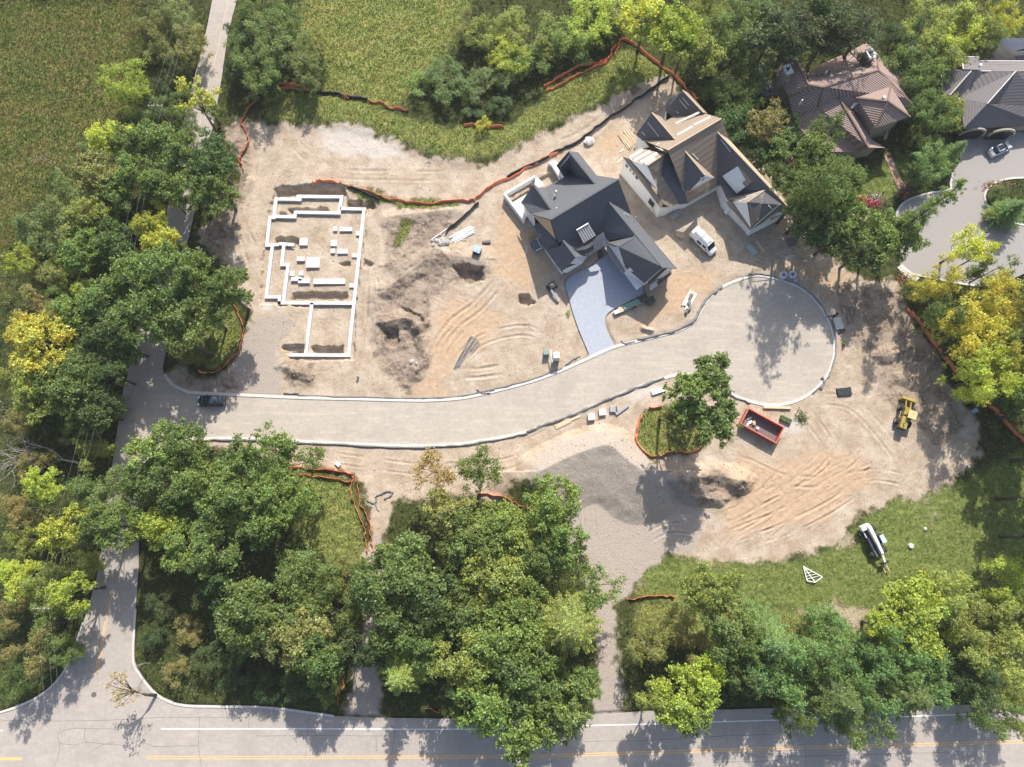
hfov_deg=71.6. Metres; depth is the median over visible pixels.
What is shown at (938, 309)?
willow shrub
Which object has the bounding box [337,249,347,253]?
footing pad
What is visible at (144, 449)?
deciduous tree
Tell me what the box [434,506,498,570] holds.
deciduous tree
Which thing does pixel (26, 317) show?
deciduous tree
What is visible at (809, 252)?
lumber pile
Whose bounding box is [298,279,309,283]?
footing pad
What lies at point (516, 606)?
deciduous tree
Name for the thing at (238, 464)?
deciduous tree
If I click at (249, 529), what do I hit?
deciduous tree
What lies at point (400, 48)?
meadow grass
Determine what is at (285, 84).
orange fence
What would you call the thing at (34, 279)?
willow shrub
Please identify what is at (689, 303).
filter sock
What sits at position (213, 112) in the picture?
shade tree
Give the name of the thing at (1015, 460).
deciduous tree
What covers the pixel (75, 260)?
deciduous tree
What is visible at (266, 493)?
deciduous tree
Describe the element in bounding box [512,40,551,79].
willow shrub
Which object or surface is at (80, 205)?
deciduous tree
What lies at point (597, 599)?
open crowned tree
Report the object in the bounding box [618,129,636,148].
lumber pile
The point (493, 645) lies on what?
deciduous tree
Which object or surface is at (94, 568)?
willow shrub
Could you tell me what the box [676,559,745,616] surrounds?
deciduous tree
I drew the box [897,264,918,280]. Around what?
court apron
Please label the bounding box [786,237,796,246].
bin
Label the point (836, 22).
deciduous tree
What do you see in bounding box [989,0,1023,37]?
willow shrub
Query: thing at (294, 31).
willow shrub
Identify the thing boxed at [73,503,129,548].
deciduous tree
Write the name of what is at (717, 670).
deciduous tree
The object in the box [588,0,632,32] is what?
willow shrub
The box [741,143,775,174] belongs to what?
deciduous tree
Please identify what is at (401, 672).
deciduous tree
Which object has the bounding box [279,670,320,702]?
willow shrub
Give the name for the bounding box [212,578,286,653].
deciduous tree
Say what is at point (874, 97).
tiled house
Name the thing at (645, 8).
deciduous tree
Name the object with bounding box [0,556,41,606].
willow shrub
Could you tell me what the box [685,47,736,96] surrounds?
willow shrub
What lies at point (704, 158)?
unfinished house
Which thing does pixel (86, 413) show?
deciduous tree
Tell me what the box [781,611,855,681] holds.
willow shrub
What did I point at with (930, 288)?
willow shrub
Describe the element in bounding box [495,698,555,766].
deciduous tree
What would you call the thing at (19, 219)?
willow shrub
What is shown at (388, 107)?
orange fence
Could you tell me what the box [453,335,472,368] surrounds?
form rack
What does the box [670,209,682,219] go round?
pallet load
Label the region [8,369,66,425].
deciduous tree
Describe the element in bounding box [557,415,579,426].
board
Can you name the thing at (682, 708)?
deciduous tree
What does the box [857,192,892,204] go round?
flower patch
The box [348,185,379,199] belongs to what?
silt fence
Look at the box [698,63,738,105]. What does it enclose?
willow shrub
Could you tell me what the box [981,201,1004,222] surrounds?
willow shrub
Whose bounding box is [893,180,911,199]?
willow shrub
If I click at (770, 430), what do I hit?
roll off dumpster
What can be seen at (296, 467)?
orange fence
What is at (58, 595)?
deciduous tree
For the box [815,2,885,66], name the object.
deciduous tree
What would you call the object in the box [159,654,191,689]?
willow shrub
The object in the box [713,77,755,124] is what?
willow shrub
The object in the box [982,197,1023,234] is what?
spruce tree
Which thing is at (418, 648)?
deciduous tree
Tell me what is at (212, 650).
willow shrub
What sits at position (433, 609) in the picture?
deciduous tree
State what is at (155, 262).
deciduous tree
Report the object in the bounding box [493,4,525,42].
willow shrub
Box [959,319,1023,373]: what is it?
willow shrub
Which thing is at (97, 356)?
power line
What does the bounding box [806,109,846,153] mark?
open crowned tree
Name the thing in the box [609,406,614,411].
block stack
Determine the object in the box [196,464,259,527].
deciduous tree
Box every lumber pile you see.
[449,226,473,242]
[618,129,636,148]
[682,290,696,309]
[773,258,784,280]
[796,242,813,258]
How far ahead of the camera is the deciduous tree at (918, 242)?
119.28 m
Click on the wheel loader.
(904, 423)
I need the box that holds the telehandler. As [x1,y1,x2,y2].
[857,523,889,572]
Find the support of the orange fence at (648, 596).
on the ground at (622, 504)
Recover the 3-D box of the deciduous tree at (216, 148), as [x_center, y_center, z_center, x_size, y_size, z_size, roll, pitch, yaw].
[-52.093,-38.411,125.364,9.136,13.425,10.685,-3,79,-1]
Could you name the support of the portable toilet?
on the ground at (622, 504)
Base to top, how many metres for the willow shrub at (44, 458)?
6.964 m
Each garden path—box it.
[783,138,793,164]
[884,151,904,188]
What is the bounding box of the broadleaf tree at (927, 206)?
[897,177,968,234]
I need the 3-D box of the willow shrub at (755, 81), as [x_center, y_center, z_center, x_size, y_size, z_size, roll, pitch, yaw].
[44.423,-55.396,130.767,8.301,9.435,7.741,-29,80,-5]
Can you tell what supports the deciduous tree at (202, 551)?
on the ground at (622, 504)
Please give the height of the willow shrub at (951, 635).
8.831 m
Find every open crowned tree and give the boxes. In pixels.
[1,240,40,274]
[178,284,227,331]
[236,420,293,476]
[277,439,327,486]
[284,475,325,519]
[408,446,457,492]
[452,443,506,493]
[543,543,589,585]
[577,562,629,610]
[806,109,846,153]
[939,221,993,264]
[956,240,1002,268]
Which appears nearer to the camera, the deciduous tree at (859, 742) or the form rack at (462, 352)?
the deciduous tree at (859, 742)
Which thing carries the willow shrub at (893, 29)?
on the ground at (622, 504)
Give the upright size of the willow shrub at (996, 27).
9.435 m
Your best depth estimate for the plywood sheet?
122.83 m
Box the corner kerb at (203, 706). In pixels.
[132,609,333,716]
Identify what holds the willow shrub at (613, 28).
on the ground at (622, 504)
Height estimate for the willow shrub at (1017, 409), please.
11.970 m
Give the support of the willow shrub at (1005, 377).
on the ground at (622, 504)
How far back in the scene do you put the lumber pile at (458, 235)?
129.36 m
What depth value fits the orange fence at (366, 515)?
119.36 m
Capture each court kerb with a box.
[895,173,953,216]
[900,266,987,286]
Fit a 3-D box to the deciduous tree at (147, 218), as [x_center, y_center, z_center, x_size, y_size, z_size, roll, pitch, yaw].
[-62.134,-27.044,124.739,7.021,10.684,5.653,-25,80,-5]
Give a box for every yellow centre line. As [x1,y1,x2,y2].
[0,757,21,759]
[147,740,1022,756]
[147,742,1023,758]
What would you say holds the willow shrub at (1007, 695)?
on the ground at (622, 504)
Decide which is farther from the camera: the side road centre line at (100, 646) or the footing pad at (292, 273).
the footing pad at (292, 273)
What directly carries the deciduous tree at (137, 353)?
on the ground at (622, 504)
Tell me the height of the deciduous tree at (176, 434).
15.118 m
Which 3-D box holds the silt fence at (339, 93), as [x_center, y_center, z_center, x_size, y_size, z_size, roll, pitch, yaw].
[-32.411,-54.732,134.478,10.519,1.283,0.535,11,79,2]
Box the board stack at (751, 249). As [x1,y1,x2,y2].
[745,243,757,255]
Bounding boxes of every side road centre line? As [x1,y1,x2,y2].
[95,621,104,672]
[97,594,111,672]
[180,2,227,212]
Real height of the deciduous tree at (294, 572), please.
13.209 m
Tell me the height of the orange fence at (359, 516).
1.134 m
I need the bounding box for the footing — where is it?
[265,195,366,356]
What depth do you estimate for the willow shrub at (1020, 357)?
114.34 m
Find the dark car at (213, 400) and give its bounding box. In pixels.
[198,394,225,406]
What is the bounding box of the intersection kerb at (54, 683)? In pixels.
[0,622,83,712]
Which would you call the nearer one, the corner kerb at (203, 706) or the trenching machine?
the corner kerb at (203, 706)
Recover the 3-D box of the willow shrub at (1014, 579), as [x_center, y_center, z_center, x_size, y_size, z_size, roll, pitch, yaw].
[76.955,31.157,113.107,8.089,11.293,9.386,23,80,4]
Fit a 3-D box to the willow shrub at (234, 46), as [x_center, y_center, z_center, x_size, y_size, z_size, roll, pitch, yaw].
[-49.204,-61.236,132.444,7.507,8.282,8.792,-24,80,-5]
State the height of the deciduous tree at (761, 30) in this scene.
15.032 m
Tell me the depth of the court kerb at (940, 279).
127.81 m
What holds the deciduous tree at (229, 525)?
on the ground at (622, 504)
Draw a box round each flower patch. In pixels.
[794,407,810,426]
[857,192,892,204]
[860,197,884,208]
[892,269,911,284]
[974,179,1015,189]
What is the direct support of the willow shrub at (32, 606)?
on the ground at (622, 504)
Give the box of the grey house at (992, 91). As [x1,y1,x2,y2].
[935,56,1023,139]
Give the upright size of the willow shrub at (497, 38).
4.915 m
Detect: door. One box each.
[598,250,602,258]
[955,130,982,138]
[984,131,1011,139]
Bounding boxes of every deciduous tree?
[2,308,52,353]
[6,309,78,379]
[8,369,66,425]
[20,465,71,505]
[32,359,93,415]
[32,502,96,555]
[41,570,105,619]
[44,291,96,332]
[48,345,111,390]
[56,226,104,272]
[59,194,111,235]
[67,389,123,435]
[70,148,123,200]
[70,278,98,298]
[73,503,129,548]
[75,273,130,325]
[75,303,132,359]
[82,216,134,264]
[84,119,136,164]
[85,353,135,394]
[86,204,124,241]
[92,178,141,217]
[93,502,146,555]
[98,241,144,272]
[101,247,151,301]
[103,148,159,195]
[104,323,149,368]
[106,123,157,167]
[106,279,176,348]
[115,464,141,499]
[120,417,190,477]
[121,505,181,551]
[125,239,196,304]
[127,455,181,511]
[128,210,167,239]
[129,117,178,165]
[137,159,189,202]
[138,224,181,256]
[148,417,213,469]
[151,184,185,213]
[152,281,216,358]
[155,487,196,528]
[157,127,200,184]
[158,518,196,573]
[166,247,223,310]
[167,450,231,510]
[169,166,219,211]
[172,241,191,267]
[177,522,242,579]
[183,125,236,185]
[186,499,237,544]
[193,160,241,217]
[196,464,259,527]
[200,265,254,320]
[200,562,245,610]
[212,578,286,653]
[213,433,265,491]
[231,503,280,550]
[246,467,302,532]
[262,606,334,675]
[273,545,343,616]
[290,632,345,688]
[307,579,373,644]
[329,628,367,669]
[348,553,402,611]
[357,528,446,616]
[357,630,387,668]
[358,590,425,656]
[377,634,436,695]
[404,567,476,637]
[404,625,452,673]
[417,482,479,540]
[427,624,489,698]
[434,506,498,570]
[436,576,507,652]
[441,669,484,725]
[446,653,532,749]
[459,539,526,609]
[462,606,549,690]
[468,497,530,558]
[488,570,548,628]
[489,503,535,557]
[493,641,566,721]
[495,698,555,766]
[512,527,570,581]
[522,472,583,532]
[528,671,600,747]
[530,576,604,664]
[530,660,571,701]
[532,506,590,568]
[563,663,602,714]
[565,0,619,49]
[616,0,668,51]
[634,677,671,716]
[639,0,703,63]
[649,661,717,735]
[664,24,702,73]
[669,694,713,738]
[673,24,728,85]
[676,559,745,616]
[683,649,728,706]
[700,604,758,665]
[714,103,756,146]
[723,621,776,671]
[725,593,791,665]
[725,659,776,699]
[738,0,807,69]
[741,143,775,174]
[745,97,789,146]
[752,124,797,163]
[756,0,828,67]
[761,159,800,191]
[778,186,798,215]
[787,186,849,249]
[790,129,848,177]
[796,0,839,30]
[796,0,879,67]
[813,219,859,257]
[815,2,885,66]
[816,174,872,235]
[823,154,868,193]
[838,228,885,277]
[855,207,918,264]
[860,606,912,655]
[878,570,951,660]
[891,212,932,252]
[995,493,1023,506]
[996,378,1023,419]
[998,517,1023,543]
[1010,458,1023,462]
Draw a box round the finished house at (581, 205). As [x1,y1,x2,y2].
[504,151,676,290]
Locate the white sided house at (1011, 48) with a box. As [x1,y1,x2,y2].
[981,38,1023,60]
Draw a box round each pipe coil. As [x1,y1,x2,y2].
[779,271,787,278]
[788,271,796,278]
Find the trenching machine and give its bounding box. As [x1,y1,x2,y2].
[546,281,558,301]
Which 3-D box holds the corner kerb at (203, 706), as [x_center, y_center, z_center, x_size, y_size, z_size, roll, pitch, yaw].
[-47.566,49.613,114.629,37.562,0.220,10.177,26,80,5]
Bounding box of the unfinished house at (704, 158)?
[620,90,787,235]
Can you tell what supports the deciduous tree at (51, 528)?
on the ground at (622, 504)
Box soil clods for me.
[172,105,975,679]
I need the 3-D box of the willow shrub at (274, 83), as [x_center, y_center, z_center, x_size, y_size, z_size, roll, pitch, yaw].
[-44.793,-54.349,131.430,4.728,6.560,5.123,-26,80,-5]
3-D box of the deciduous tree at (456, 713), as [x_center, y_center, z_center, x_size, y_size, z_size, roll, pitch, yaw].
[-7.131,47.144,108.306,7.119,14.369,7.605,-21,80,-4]
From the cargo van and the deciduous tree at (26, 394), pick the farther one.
the cargo van
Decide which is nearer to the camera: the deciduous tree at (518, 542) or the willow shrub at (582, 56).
the deciduous tree at (518, 542)
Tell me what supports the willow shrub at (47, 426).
on the ground at (622, 504)
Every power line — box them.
[34,106,148,605]
[43,109,155,604]
[50,110,160,600]
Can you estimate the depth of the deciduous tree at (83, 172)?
120.58 m
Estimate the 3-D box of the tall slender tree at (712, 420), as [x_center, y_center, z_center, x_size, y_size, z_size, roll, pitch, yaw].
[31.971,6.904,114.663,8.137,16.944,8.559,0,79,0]
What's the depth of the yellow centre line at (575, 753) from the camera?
112.85 m
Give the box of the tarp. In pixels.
[836,387,851,395]
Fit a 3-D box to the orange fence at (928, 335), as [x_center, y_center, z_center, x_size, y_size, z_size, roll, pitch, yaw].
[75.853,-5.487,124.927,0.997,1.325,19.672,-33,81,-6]
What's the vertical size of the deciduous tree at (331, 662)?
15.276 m
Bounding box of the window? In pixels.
[648,197,655,207]
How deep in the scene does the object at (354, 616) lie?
109.81 m
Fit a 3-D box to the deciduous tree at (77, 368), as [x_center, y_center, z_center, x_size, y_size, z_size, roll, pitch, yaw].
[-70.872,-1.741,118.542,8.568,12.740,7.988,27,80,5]
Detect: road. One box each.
[0,0,1023,766]
[129,277,832,463]
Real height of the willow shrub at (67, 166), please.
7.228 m
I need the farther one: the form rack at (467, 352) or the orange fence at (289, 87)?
the orange fence at (289, 87)
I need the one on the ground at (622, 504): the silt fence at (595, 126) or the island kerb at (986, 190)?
the silt fence at (595, 126)
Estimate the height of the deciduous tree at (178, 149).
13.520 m
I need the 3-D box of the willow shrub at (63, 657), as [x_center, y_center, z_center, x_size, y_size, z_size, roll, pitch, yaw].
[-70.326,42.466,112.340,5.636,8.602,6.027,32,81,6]
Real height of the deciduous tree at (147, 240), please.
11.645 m
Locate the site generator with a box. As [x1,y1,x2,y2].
[472,245,481,254]
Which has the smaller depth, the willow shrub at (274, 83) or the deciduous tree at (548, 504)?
the deciduous tree at (548, 504)
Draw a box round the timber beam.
[762,406,790,408]
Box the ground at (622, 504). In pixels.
[0,0,1023,717]
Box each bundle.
[615,404,628,415]
[651,387,665,394]
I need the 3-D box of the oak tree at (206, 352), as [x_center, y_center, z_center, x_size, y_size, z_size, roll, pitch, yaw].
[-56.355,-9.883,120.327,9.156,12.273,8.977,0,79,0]
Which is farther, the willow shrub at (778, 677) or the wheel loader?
the wheel loader
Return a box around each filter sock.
[191,432,526,448]
[298,368,561,398]
[375,490,392,499]
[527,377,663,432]
[637,286,722,339]
[685,293,692,313]
[720,389,749,403]
[746,273,836,393]
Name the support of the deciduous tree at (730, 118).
on the ground at (622, 504)
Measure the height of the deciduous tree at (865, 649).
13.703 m
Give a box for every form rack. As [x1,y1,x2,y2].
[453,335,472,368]
[456,337,476,367]
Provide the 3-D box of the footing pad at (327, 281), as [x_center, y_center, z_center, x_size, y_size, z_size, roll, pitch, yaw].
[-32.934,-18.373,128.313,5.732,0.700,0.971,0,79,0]
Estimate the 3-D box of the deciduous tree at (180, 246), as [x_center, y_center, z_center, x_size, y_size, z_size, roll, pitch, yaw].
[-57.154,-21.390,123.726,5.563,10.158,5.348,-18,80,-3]
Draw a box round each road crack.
[4,717,225,720]
[67,741,196,746]
[256,735,352,735]
[585,734,777,741]
[715,760,778,762]
[777,751,959,756]
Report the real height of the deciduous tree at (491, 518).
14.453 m
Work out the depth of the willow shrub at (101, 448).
116.61 m
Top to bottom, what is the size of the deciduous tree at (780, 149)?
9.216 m
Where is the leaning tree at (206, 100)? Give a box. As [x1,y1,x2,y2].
[173,75,221,137]
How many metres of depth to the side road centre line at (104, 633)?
116.32 m
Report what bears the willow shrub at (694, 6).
on the ground at (622, 504)
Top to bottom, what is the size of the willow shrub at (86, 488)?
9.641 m
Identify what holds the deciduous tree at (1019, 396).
on the ground at (622, 504)
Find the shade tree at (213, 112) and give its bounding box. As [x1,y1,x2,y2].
[199,99,220,126]
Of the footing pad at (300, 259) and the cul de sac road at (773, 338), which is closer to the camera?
the cul de sac road at (773, 338)
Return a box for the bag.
[779,415,791,424]
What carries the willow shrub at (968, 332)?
on the ground at (622, 504)
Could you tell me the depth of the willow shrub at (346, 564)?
112.81 m
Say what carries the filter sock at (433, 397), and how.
on the ground at (622, 504)
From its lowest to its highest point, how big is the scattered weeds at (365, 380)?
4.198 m
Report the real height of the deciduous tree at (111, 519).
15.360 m
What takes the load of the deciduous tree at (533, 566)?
on the ground at (622, 504)
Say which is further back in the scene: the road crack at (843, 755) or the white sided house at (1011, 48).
the white sided house at (1011, 48)
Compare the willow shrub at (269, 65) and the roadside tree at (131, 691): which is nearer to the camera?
the roadside tree at (131, 691)
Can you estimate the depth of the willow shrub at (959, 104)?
128.87 m
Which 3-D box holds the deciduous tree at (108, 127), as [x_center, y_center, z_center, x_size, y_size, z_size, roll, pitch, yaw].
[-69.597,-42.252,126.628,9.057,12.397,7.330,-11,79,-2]
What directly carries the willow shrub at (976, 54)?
on the ground at (622, 504)
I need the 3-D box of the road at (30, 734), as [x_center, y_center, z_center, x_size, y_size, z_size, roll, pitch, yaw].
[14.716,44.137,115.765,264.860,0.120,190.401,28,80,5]
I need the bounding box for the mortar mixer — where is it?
[530,233,541,251]
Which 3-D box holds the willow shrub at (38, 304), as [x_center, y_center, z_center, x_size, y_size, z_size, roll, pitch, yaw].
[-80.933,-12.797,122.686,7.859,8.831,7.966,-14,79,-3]
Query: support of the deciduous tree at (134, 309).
on the ground at (622, 504)
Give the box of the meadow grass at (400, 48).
[180,0,868,641]
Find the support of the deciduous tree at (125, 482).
on the ground at (622, 504)
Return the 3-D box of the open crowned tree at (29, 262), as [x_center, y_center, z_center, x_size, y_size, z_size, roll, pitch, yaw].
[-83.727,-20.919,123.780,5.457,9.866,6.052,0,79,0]
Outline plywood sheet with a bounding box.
[554,418,570,429]
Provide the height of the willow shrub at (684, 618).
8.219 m
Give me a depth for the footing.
128.57 m
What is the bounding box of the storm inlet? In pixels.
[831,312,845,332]
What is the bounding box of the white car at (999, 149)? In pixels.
[986,141,1011,157]
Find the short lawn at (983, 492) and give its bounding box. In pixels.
[551,58,1023,613]
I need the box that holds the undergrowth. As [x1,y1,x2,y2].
[0,0,1023,707]
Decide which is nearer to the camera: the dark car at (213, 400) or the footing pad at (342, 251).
the dark car at (213, 400)
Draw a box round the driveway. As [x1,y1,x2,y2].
[566,254,642,357]
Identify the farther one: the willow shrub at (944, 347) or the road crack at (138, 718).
the willow shrub at (944, 347)
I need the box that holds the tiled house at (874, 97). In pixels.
[772,43,914,157]
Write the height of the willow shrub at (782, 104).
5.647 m
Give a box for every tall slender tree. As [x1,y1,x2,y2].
[658,370,722,424]
[658,410,705,451]
[668,351,734,422]
[694,398,744,448]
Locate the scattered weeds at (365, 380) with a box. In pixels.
[183,98,971,569]
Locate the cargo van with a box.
[689,226,717,255]
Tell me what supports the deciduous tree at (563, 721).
on the ground at (622, 504)
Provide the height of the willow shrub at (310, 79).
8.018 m
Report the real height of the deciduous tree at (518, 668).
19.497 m
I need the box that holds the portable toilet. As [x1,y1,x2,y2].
[552,352,559,360]
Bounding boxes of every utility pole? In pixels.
[33,599,83,609]
[148,104,177,131]
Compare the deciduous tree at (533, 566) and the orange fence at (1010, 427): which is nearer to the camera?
the deciduous tree at (533, 566)
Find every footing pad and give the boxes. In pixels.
[290,271,294,276]
[291,277,302,281]
[297,257,304,261]
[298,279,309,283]
[299,238,307,245]
[306,257,319,267]
[313,279,345,284]
[331,240,336,246]
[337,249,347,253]
[340,227,352,231]
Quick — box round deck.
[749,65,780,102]
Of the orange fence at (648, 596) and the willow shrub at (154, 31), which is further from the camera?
the willow shrub at (154, 31)
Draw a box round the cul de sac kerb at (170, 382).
[163,274,834,446]
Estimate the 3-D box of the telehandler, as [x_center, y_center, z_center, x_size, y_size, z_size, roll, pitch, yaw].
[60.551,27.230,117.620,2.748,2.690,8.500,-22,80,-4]
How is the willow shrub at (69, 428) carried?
on the ground at (622, 504)
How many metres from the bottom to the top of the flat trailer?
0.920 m
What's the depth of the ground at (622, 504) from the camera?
125.12 m
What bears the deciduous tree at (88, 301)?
on the ground at (622, 504)
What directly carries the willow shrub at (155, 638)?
on the ground at (622, 504)
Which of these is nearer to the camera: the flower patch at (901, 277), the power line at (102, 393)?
the power line at (102, 393)
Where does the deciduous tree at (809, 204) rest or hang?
on the ground at (622, 504)
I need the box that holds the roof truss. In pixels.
[803,566,821,582]
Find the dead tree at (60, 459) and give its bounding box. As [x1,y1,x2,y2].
[0,423,77,489]
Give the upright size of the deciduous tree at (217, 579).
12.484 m
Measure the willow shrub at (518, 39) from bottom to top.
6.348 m
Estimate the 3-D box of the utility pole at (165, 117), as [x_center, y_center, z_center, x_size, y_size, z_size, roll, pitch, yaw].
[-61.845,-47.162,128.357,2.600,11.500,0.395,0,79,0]
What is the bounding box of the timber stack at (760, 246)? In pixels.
[755,240,764,252]
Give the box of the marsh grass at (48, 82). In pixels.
[0,0,204,300]
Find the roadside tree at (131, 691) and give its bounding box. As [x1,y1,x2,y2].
[102,670,156,708]
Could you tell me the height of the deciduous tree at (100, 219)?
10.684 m
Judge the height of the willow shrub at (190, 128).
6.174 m
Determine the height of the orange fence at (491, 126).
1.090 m
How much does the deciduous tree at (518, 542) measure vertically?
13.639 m
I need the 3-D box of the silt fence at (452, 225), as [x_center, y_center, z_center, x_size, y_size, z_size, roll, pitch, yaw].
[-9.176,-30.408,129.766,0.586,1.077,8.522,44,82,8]
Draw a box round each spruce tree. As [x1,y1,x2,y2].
[788,657,863,733]
[857,655,936,722]
[926,140,968,176]
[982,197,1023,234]
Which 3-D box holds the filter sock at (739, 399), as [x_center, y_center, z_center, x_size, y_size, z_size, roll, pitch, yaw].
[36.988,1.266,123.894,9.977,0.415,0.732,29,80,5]
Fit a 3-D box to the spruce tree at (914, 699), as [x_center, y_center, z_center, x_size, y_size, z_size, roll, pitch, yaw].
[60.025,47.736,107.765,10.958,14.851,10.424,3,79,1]
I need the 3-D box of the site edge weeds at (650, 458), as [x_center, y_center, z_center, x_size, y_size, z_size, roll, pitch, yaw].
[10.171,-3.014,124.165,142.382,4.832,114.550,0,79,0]
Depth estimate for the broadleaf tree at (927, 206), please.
112.35 m
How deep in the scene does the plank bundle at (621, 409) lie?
123.06 m
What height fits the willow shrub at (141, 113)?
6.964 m
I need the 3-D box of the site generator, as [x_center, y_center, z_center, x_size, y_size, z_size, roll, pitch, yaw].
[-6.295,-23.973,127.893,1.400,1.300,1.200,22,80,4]
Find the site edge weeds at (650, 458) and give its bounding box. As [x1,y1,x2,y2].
[166,74,984,714]
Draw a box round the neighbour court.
[895,132,1023,283]
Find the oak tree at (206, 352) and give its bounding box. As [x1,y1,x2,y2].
[146,291,212,357]
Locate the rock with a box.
[583,137,593,145]
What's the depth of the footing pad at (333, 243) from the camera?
129.38 m
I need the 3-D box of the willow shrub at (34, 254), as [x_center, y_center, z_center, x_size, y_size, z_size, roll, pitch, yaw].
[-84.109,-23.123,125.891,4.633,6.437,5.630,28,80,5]
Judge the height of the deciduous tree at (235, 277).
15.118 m
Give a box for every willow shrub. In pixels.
[0,354,42,400]
[0,492,41,532]
[0,524,46,559]
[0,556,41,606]
[0,594,30,631]
[0,623,59,679]
[0,659,49,703]
[1,408,35,437]
[8,206,60,249]
[10,283,59,325]
[13,259,68,299]
[14,448,57,478]
[16,552,70,606]
[18,239,49,263]
[23,198,86,258]
[27,407,69,436]
[27,596,84,650]
[29,589,56,616]
[41,636,86,667]
[42,283,73,309]
[45,167,89,212]
[45,249,82,286]
[59,419,99,445]
[62,140,100,181]
[64,473,127,513]
[69,548,107,583]
[72,437,119,472]
[84,464,143,517]
[93,57,153,116]
[99,391,131,421]
[120,492,160,523]
[127,5,172,48]
[128,20,155,42]
[128,88,163,123]
[136,622,167,653]
[139,589,176,622]
[141,38,182,73]
[144,110,171,126]
[148,91,189,128]
[149,73,179,99]
[158,0,196,37]
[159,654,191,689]
[162,55,192,82]
[171,110,202,140]
[171,612,205,647]
[172,21,215,68]
[175,80,198,98]
[190,638,230,676]
[208,609,241,638]
[217,654,251,691]
[222,17,252,48]
[222,29,263,74]
[223,58,243,87]
[226,629,263,666]
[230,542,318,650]
[232,0,268,33]
[232,44,291,102]
[232,600,290,663]
[241,9,299,68]
[252,670,283,704]
[256,77,281,106]
[264,0,306,42]
[270,29,313,76]
[278,48,322,95]
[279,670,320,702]
[301,24,332,59]
[313,685,336,709]
[321,553,353,601]
[405,69,447,97]
[421,54,473,106]
[451,67,484,104]
[455,6,489,39]
[461,102,484,117]
[462,12,497,50]
[474,115,491,132]
[480,63,518,95]
[484,31,513,70]
[488,95,513,115]
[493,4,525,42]
[495,38,531,81]
[507,9,559,61]
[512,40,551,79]
[526,15,586,62]
[563,22,595,65]
[587,6,620,50]
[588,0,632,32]
[623,622,669,669]
[649,595,697,642]
[670,630,715,665]
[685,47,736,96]
[686,0,731,28]
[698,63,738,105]
[699,7,745,62]
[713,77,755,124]
[714,23,761,84]
[715,0,776,35]
[720,84,764,114]
[732,60,776,104]
[736,641,809,713]
[768,679,834,739]
[776,97,800,126]
[781,116,803,145]
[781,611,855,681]
[801,601,856,648]
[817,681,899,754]
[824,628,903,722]
[862,624,933,682]
[876,14,929,62]
[880,43,934,85]
[890,0,956,60]
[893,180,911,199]
[894,562,936,601]
[897,643,955,711]
[899,566,977,620]
[902,78,944,122]
[902,118,944,151]
[903,277,929,302]
[904,44,951,98]
[906,170,928,192]
[906,251,966,302]
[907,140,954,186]
[909,294,967,338]
[909,610,964,658]
[910,31,971,79]
[910,87,961,139]
[923,295,1018,359]
[924,0,988,61]
[929,92,965,133]
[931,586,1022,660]
[933,341,1023,407]
[939,324,976,358]
[939,642,1004,709]
[948,677,1023,743]
[949,0,1006,40]
[949,626,1023,692]
[954,268,1023,328]
[957,360,998,388]
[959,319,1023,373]
[961,254,1021,294]
[961,378,1001,404]
[964,41,993,59]
[968,550,1023,608]
[969,19,1009,58]
[970,315,1023,374]
[979,357,1023,401]
[979,591,1023,649]
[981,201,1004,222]
[984,682,1023,741]
[987,184,1009,200]
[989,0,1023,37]
[990,386,1023,421]
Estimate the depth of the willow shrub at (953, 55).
129.77 m
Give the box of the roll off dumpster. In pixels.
[738,408,784,443]
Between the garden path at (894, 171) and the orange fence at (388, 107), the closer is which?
the garden path at (894, 171)
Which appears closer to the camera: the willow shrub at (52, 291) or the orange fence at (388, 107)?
the willow shrub at (52, 291)
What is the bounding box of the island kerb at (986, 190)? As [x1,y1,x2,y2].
[984,177,1023,225]
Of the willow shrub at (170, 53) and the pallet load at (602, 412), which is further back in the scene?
the willow shrub at (170, 53)
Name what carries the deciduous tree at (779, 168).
on the ground at (622, 504)
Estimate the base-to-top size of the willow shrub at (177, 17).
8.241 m
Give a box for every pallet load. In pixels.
[587,413,594,420]
[598,409,605,415]
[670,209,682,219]
[675,231,684,238]
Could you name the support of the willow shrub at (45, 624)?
on the ground at (622, 504)
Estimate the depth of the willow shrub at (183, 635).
114.19 m
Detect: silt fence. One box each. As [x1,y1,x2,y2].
[314,88,367,100]
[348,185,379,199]
[446,202,478,232]
[506,74,669,177]
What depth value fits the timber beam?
123.07 m
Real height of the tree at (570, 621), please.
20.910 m
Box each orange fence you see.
[198,305,243,373]
[238,98,259,169]
[277,82,313,89]
[278,86,309,90]
[288,474,353,482]
[289,466,352,475]
[310,179,340,184]
[345,184,474,204]
[351,479,367,551]
[357,477,373,552]
[368,99,408,111]
[464,123,503,127]
[475,151,557,199]
[477,493,532,509]
[544,37,697,101]
[546,61,607,92]
[627,595,673,599]
[635,415,698,456]
[905,307,970,387]
[986,402,1023,443]
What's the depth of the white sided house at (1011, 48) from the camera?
132.81 m
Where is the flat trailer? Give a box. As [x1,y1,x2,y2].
[613,293,655,314]
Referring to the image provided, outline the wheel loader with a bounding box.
[893,396,917,430]
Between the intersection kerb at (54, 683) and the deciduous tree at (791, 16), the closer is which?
the intersection kerb at (54, 683)
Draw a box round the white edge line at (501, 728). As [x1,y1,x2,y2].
[161,714,965,729]

